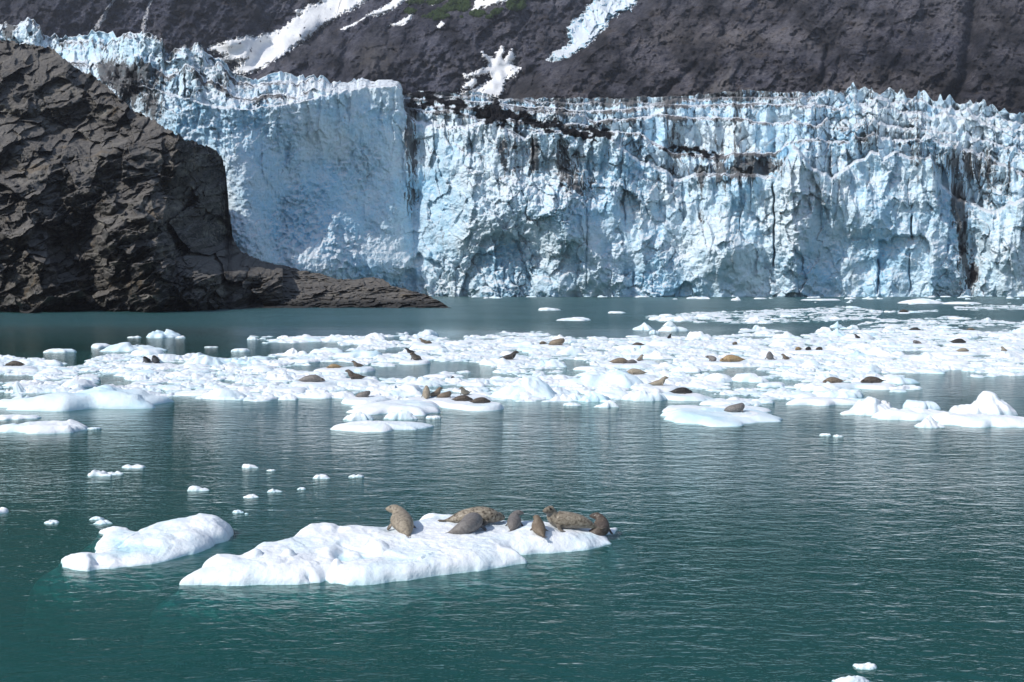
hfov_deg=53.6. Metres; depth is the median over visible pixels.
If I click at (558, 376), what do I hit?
ice floe
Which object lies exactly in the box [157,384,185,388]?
ice floe
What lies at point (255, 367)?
ice floe
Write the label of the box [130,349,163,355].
ice floe
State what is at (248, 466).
ice scrap
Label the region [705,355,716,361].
seal
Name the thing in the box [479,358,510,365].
ice floe
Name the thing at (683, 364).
ice floe
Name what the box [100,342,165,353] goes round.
ice floe
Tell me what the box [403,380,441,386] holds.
ice floe
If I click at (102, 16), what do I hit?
waterfall
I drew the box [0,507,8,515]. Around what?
ice floe
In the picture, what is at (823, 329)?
ice scrap
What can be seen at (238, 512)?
ice scrap
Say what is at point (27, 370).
ice floe
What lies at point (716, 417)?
ice floe
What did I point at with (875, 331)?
ice floe
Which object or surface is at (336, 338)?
ice floe
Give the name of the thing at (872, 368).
ice floe
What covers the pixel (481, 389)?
ice floe
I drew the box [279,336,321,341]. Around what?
ice floe
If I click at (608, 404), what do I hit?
ice floe
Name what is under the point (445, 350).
ice floe
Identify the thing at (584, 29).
snow patch
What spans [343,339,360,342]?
ice floe
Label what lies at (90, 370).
ice floe
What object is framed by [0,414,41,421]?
ice floe
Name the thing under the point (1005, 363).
ice floe
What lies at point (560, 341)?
seal
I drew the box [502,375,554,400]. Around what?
ice floe
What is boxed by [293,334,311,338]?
ice floe
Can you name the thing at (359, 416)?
ice floe
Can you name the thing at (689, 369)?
ice floe
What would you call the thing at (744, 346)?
ice floe
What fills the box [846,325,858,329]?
ice scrap
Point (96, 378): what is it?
ice floe
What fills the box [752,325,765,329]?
ice scrap
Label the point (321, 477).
ice scrap
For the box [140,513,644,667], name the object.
ice floe
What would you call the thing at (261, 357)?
ice floe
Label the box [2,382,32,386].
ice floe
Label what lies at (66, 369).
ice floe
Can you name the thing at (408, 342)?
ice floe
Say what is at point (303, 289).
rock spit
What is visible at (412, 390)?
ice floe
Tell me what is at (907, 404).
ice floe
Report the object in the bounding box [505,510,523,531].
seal
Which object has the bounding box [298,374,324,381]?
seal
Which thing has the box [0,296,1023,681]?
water
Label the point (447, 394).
seal
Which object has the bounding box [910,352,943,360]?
ice floe
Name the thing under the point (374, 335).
ice floe
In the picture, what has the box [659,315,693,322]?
ice floe
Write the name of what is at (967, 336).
ice floe
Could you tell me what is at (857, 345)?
ice floe
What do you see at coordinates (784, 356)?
seal
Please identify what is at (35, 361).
ice floe
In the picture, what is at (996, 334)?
ice floe
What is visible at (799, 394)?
ice floe
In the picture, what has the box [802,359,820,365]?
ice floe
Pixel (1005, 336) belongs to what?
ice floe
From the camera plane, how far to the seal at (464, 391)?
48.87 m
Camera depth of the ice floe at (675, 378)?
57.50 m
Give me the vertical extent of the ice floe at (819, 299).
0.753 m
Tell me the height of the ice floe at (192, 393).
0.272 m
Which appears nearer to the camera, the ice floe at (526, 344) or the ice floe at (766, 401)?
the ice floe at (766, 401)
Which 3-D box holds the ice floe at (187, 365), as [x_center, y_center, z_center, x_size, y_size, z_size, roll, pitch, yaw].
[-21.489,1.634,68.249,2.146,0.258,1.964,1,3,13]
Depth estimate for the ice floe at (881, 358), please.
73.45 m
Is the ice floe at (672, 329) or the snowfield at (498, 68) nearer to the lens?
the ice floe at (672, 329)
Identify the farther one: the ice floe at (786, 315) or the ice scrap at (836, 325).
the ice floe at (786, 315)
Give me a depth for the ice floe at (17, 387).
51.89 m
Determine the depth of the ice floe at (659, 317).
156.67 m
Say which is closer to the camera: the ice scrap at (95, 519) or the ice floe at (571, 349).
the ice scrap at (95, 519)
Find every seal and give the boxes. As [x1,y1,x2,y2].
[5,361,24,365]
[142,356,150,362]
[150,355,159,362]
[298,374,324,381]
[327,364,342,367]
[345,369,366,378]
[351,361,362,366]
[355,391,369,396]
[386,504,415,537]
[410,352,420,359]
[421,385,431,398]
[431,387,442,395]
[437,391,451,397]
[437,506,504,525]
[446,512,486,533]
[452,395,472,400]
[459,387,471,394]
[469,397,490,402]
[500,351,518,359]
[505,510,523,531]
[530,515,547,537]
[543,506,602,531]
[548,338,564,344]
[589,512,612,535]
[609,358,627,362]
[626,359,636,362]
[627,368,646,374]
[636,354,643,360]
[648,376,668,385]
[669,387,692,393]
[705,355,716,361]
[720,355,744,361]
[724,403,744,411]
[765,351,774,359]
[781,354,791,358]
[823,377,845,382]
[860,376,885,382]
[949,338,965,342]
[956,348,968,351]
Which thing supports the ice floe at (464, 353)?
on the water
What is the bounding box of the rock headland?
[0,40,282,313]
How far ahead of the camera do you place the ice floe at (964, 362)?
69.35 m
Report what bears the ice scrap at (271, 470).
on the water
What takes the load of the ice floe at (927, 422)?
on the water
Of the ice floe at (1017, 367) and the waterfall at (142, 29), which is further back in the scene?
the waterfall at (142, 29)
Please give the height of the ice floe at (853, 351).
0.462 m
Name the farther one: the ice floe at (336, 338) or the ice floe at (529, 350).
the ice floe at (336, 338)
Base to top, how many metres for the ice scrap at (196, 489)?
0.194 m
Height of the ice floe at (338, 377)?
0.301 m
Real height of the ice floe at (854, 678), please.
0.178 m
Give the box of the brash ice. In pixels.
[0,305,1023,440]
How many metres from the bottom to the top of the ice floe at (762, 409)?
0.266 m
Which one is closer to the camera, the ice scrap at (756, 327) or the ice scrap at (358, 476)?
the ice scrap at (358, 476)
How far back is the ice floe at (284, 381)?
57.48 m
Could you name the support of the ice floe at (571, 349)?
on the water
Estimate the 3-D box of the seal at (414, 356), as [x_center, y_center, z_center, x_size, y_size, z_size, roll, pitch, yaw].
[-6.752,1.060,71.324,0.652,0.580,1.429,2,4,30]
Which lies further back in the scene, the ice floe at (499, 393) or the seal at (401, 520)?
the ice floe at (499, 393)
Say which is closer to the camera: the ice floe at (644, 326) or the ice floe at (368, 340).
the ice floe at (368, 340)
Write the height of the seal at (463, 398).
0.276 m
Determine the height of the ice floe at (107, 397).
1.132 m
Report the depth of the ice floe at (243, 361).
70.42 m
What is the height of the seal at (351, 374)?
0.562 m
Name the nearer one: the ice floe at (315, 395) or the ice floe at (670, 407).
the ice floe at (670, 407)
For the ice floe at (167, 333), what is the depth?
105.08 m
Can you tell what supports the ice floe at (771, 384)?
on the water
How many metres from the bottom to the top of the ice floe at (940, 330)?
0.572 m
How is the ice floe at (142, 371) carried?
on the water
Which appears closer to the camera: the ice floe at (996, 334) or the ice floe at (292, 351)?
the ice floe at (292, 351)
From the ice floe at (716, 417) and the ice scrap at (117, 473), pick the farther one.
the ice floe at (716, 417)
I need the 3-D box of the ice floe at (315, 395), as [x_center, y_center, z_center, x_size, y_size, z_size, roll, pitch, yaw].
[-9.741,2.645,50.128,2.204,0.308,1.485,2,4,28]
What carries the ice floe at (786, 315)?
on the water
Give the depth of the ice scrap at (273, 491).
27.23 m
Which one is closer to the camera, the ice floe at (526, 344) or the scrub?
the ice floe at (526, 344)
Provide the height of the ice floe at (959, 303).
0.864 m
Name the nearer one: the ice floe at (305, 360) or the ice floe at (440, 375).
the ice floe at (440, 375)
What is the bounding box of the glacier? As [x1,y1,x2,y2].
[0,17,1023,299]
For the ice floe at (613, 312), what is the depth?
190.62 m
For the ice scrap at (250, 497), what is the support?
on the water
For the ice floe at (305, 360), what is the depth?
71.82 m
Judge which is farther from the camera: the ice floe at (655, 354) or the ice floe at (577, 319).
the ice floe at (577, 319)
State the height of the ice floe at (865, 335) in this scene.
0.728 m
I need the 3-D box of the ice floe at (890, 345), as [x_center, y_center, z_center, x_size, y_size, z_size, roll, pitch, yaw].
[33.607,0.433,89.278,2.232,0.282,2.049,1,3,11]
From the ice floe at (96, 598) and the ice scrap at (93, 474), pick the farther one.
the ice scrap at (93, 474)
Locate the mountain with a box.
[0,0,1023,113]
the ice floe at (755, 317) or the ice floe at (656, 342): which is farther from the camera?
the ice floe at (755, 317)
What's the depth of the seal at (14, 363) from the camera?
66.32 m
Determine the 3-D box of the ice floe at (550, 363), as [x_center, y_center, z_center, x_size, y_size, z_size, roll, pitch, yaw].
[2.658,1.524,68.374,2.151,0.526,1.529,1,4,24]
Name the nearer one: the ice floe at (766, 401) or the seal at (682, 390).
the ice floe at (766, 401)
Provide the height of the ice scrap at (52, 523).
0.131 m
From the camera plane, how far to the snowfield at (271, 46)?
1157.15 m
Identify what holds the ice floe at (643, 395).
on the water
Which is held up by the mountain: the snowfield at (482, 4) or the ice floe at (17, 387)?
the snowfield at (482, 4)
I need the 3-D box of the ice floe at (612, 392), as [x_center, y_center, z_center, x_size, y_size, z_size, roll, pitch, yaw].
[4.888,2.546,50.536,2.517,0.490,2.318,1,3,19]
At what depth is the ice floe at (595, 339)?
98.63 m
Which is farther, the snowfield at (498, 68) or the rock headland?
the snowfield at (498, 68)
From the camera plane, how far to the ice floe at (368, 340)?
93.50 m
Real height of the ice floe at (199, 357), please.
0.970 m
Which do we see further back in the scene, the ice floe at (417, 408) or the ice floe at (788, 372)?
the ice floe at (788, 372)
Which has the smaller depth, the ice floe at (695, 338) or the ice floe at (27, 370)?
the ice floe at (27, 370)
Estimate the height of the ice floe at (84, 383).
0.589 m
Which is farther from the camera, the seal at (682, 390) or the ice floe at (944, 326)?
the ice floe at (944, 326)
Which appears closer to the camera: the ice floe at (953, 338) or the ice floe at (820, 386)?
the ice floe at (820, 386)
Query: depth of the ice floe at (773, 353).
77.86 m
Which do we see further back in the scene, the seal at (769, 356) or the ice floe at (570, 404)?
the seal at (769, 356)
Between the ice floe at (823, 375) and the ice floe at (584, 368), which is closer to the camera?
the ice floe at (823, 375)
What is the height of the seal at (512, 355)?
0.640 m
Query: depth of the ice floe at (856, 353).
76.44 m
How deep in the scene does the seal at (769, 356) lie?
71.73 m
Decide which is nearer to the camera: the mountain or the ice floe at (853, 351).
the ice floe at (853, 351)
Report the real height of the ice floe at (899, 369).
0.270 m
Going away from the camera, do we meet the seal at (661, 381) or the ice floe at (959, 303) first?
the seal at (661, 381)
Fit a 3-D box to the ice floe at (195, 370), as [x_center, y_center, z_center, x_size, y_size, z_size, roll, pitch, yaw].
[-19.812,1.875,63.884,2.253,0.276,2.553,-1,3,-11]
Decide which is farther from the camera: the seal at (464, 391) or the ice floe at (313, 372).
the ice floe at (313, 372)
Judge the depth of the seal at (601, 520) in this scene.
22.24 m
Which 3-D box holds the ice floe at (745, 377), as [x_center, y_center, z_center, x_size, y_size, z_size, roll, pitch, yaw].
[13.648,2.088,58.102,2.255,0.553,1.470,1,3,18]
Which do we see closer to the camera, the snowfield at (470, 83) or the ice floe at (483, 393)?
the ice floe at (483, 393)
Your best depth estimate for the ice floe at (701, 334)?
101.77 m
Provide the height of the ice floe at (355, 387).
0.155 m
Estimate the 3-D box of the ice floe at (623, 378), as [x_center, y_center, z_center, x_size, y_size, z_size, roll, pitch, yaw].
[4.926,2.103,56.035,4.813,1.056,3.417,0,3,0]
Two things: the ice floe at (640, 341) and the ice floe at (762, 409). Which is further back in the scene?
the ice floe at (640, 341)
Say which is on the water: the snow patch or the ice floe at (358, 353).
the ice floe at (358, 353)
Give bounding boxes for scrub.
[403,0,526,20]
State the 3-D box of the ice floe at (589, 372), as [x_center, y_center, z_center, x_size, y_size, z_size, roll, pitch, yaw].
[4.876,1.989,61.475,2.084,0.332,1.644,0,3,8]
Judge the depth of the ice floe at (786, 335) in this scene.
101.16 m
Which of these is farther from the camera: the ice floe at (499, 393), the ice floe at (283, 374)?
the ice floe at (283, 374)
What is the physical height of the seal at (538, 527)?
0.374 m
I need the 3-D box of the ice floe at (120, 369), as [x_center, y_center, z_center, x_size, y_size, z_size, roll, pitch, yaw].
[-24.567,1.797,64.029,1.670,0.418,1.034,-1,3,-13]
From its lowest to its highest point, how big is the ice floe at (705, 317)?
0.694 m
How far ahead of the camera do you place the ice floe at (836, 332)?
106.85 m
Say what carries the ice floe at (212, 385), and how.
on the water
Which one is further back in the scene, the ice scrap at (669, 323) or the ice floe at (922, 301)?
the ice floe at (922, 301)
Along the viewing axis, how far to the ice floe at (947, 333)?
111.60 m
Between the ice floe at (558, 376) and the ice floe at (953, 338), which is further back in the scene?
the ice floe at (953, 338)
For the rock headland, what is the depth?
245.35 m
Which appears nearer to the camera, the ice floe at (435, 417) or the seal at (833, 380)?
the ice floe at (435, 417)
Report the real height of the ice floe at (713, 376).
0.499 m
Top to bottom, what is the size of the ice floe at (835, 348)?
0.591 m
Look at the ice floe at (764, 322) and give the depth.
141.73 m
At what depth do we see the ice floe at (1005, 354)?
76.53 m
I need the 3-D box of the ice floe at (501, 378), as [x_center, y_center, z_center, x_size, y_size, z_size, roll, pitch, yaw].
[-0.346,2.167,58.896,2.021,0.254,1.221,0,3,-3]
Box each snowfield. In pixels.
[207,0,366,75]
[340,17,364,29]
[366,0,404,17]
[389,14,411,25]
[437,21,444,27]
[455,45,521,97]
[462,78,476,88]
[471,0,507,9]
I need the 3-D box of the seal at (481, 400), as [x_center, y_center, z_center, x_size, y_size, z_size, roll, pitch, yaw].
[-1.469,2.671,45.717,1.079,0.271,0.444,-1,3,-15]
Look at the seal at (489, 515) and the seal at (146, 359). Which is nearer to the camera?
the seal at (489, 515)
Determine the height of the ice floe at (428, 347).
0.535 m
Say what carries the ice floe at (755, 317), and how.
on the water
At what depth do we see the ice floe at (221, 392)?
49.24 m
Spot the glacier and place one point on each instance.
(826, 193)
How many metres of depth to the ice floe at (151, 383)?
56.15 m
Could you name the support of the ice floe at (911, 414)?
on the water
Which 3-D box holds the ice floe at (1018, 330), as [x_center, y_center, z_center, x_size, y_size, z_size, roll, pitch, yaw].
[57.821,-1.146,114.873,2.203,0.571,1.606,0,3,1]
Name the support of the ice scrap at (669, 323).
on the water
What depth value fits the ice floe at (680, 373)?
60.24 m
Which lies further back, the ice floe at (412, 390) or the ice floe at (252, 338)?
the ice floe at (252, 338)
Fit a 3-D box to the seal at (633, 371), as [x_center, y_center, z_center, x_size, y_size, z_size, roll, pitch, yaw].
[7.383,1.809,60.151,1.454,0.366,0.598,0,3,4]
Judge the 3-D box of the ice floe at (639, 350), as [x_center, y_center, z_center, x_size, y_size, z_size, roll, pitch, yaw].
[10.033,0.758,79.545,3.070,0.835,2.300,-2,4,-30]
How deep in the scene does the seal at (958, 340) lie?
91.44 m
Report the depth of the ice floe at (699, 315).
167.12 m
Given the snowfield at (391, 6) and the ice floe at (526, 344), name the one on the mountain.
the snowfield at (391, 6)
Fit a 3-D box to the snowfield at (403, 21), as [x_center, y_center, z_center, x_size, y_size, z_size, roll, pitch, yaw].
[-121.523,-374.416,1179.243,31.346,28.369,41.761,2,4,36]
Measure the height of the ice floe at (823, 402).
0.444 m
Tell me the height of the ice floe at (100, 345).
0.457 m
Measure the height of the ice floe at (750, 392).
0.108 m
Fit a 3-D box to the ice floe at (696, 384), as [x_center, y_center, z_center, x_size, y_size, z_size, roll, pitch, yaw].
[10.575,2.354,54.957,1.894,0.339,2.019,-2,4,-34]
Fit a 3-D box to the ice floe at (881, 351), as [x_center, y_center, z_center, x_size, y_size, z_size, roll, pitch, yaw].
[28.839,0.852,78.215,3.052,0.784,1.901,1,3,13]
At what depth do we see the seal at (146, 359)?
68.81 m
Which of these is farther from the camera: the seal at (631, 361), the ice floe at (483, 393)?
the seal at (631, 361)
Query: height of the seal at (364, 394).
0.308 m
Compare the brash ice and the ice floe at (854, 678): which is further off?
the brash ice
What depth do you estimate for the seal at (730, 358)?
69.83 m
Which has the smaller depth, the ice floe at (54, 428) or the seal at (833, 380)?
the ice floe at (54, 428)
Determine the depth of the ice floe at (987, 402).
43.27 m
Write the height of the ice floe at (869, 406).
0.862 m
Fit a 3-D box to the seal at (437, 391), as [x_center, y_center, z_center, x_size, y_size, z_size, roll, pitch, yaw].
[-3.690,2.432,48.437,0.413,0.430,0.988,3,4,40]
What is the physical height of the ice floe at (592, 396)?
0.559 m
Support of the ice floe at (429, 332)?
on the water
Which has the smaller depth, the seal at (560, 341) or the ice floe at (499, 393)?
the ice floe at (499, 393)
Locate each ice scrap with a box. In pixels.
[44,520,59,525]
[87,470,111,478]
[89,516,104,521]
[93,519,112,526]
[108,471,122,476]
[122,464,144,469]
[187,486,208,492]
[232,510,243,514]
[242,464,257,469]
[243,494,258,499]
[266,469,275,472]
[267,489,282,493]
[297,487,305,491]
[313,474,329,480]
[348,474,363,478]
[649,330,659,333]
[663,321,675,326]
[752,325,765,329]
[815,327,831,331]
[819,433,830,436]
[829,321,843,327]
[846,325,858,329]
[852,662,876,672]
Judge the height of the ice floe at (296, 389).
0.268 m
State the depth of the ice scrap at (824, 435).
37.32 m
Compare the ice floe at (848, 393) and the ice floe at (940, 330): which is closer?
the ice floe at (848, 393)
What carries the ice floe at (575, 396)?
on the water
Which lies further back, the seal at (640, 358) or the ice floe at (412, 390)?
the seal at (640, 358)
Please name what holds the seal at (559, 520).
on the ice floe at (427, 562)
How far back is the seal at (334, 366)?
64.49 m
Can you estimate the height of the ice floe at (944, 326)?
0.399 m
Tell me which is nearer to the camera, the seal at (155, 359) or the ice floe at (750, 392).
the ice floe at (750, 392)
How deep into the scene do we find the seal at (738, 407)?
42.40 m
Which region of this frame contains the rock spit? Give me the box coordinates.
[231,244,450,312]
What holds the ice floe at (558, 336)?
on the water
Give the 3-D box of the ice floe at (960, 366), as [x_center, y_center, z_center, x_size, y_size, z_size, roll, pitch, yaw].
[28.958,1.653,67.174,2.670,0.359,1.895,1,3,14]
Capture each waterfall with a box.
[92,0,113,30]
[141,0,152,32]
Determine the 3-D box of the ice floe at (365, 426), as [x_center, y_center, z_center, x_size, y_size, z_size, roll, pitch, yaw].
[-5.028,3.350,39.271,3.972,0.438,2.248,0,3,0]
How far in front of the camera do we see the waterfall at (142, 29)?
1100.21 m
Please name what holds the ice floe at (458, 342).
on the water
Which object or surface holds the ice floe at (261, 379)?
on the water
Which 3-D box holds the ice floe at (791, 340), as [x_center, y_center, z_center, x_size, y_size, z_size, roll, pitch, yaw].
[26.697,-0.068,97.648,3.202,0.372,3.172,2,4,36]
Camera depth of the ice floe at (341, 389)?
53.03 m
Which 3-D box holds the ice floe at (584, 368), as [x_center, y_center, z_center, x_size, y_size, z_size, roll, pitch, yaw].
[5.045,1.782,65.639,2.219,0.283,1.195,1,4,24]
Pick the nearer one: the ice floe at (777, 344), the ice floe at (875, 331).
the ice floe at (777, 344)
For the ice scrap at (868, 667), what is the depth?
14.74 m
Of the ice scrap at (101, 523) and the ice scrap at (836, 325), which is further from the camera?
the ice scrap at (836, 325)
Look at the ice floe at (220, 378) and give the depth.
58.79 m
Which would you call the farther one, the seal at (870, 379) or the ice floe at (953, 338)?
the ice floe at (953, 338)
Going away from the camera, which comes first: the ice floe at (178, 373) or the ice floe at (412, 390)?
the ice floe at (412, 390)
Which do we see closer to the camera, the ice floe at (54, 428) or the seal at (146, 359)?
the ice floe at (54, 428)
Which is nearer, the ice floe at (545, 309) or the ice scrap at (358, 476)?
the ice scrap at (358, 476)
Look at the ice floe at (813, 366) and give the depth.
66.60 m
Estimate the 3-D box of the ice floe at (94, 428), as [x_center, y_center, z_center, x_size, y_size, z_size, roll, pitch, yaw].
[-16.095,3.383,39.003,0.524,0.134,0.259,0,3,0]
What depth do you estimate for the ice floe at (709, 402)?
46.75 m
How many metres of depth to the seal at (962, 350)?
80.27 m
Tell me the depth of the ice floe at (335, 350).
80.82 m
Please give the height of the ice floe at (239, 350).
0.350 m
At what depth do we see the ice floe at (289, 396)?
48.92 m
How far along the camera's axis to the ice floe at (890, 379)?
56.74 m
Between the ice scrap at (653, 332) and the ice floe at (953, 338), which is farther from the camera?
the ice scrap at (653, 332)
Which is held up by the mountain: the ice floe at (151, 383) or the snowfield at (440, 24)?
the snowfield at (440, 24)
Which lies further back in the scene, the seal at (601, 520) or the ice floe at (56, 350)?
the ice floe at (56, 350)
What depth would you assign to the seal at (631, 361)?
68.51 m
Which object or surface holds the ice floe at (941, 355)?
on the water
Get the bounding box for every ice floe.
[0,384,173,414]
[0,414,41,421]
[0,419,87,437]
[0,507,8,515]
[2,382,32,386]
[4,381,25,393]
[11,368,37,371]
[17,358,62,365]
[22,513,254,648]
[40,367,62,372]
[44,348,76,353]
[56,367,78,371]
[62,377,97,387]
[73,377,100,380]
[84,368,98,371]
[87,427,101,430]
[91,343,109,348]
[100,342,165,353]
[111,366,132,372]
[126,369,158,373]
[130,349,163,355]
[135,382,161,384]
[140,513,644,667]
[146,329,180,339]
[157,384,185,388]
[164,371,186,377]
[174,390,208,395]
[180,363,207,367]
[181,368,215,372]
[184,352,231,364]
[202,388,246,399]
[204,383,224,388]
[213,377,226,380]
[231,348,249,352]
[231,357,262,364]
[241,365,273,368]
[247,337,258,340]
[247,356,269,359]
[251,367,273,372]
[252,377,268,381]
[264,386,306,392]
[271,380,288,382]
[277,372,288,375]
[278,393,297,399]
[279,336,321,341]
[282,348,307,355]
[288,359,319,362]
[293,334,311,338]
[295,371,321,374]
[303,391,332,398]
[310,348,343,353]
[321,334,354,341]
[321,376,344,378]
[330,420,433,435]
[333,349,381,357]
[335,387,345,390]
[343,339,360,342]
[343,411,373,421]
[345,400,439,418]
[346,386,369,388]
[353,337,381,344]
[365,332,385,338]
[371,384,422,396]
[384,410,417,421]
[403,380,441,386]
[404,340,420,343]
[409,344,446,349]
[413,330,438,336]
[423,374,451,377]
[426,415,440,419]
[431,348,449,352]
[444,341,471,344]
[459,352,482,355]
[465,387,489,391]
[471,392,490,395]
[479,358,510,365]
[490,376,518,379]
[490,386,531,399]
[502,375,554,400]
[504,341,533,346]
[522,348,547,352]
[537,360,566,367]
[538,307,560,311]
[540,374,567,378]
[552,334,566,338]
[556,317,590,321]
[556,345,584,354]
[559,370,642,387]
[563,402,581,407]
[567,393,582,399]
[573,366,605,370]
[575,371,604,376]
[578,391,609,401]
[587,337,601,340]
[594,387,627,398]
[594,400,618,408]
[608,311,625,313]
[616,345,638,349]
[621,345,657,355]
[621,390,666,403]
[629,340,649,342]
[633,322,653,331]
[643,350,672,359]
[645,339,677,346]
[648,315,666,319]
[656,377,682,380]
[658,326,687,332]
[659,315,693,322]
[659,371,690,376]
[660,407,782,429]
[662,405,714,411]
[669,366,701,372]
[674,362,694,366]
[685,337,700,339]
[686,331,712,338]
[688,381,723,387]
[694,314,710,316]
[698,315,711,318]
[699,399,750,405]
[705,373,730,380]
[715,404,770,411]
[731,372,769,382]
[736,345,768,348]
[741,391,764,394]
[748,315,763,320]
[751,399,774,403]
[757,321,771,323]
[757,382,784,387]
[759,351,794,355]
[762,391,816,398]
[769,341,792,346]
[772,332,802,338]
[774,338,805,341]
[779,314,798,316]
[781,370,807,376]
[785,397,856,408]
[800,381,841,391]
[802,299,839,300]
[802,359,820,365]
[802,365,819,368]
[810,350,830,354]
[812,388,863,398]
[814,373,838,378]
[823,328,845,336]
[824,346,854,350]
[831,675,869,681]
[838,349,868,353]
[840,396,898,417]
[841,333,875,339]
[844,343,877,348]
[846,350,876,357]
[855,363,881,372]
[862,330,881,332]
[867,347,904,355]
[871,339,890,342]
[871,357,891,359]
[871,407,956,423]
[879,375,918,384]
[881,344,901,347]
[886,367,913,372]
[898,298,944,303]
[902,400,940,409]
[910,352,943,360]
[914,416,944,429]
[916,369,945,373]
[931,332,952,334]
[932,352,958,359]
[932,413,1023,431]
[934,328,954,332]
[936,325,957,328]
[938,364,968,368]
[942,302,980,304]
[942,360,969,364]
[946,337,969,339]
[949,391,1017,415]
[961,335,977,337]
[962,368,982,371]
[988,333,1017,336]
[990,351,1020,357]
[995,362,1015,364]
[999,334,1023,339]
[1005,366,1023,368]
[1012,328,1023,332]
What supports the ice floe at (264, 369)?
on the water
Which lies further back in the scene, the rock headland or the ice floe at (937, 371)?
the rock headland
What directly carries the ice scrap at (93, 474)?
on the water
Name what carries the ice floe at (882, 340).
on the water
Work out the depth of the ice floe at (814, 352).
79.64 m
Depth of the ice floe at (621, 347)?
84.63 m
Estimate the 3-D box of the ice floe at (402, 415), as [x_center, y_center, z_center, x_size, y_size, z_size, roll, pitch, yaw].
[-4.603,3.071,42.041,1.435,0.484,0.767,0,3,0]
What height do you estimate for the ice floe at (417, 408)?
0.544 m
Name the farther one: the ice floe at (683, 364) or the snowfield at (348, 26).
the snowfield at (348, 26)
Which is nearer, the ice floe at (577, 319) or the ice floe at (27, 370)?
the ice floe at (27, 370)
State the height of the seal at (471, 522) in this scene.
0.380 m
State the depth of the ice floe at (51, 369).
62.07 m
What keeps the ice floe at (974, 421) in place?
on the water
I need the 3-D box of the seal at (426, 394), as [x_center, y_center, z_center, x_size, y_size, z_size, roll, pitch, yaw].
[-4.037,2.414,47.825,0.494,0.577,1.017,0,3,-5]
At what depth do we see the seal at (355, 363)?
65.36 m
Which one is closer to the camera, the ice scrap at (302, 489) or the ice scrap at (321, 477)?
the ice scrap at (302, 489)
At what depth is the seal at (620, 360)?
68.33 m
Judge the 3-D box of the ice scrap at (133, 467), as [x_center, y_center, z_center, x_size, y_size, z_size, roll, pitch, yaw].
[-11.538,3.843,30.871,0.726,0.154,0.377,0,3,0]
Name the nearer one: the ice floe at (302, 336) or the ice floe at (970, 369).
the ice floe at (970, 369)

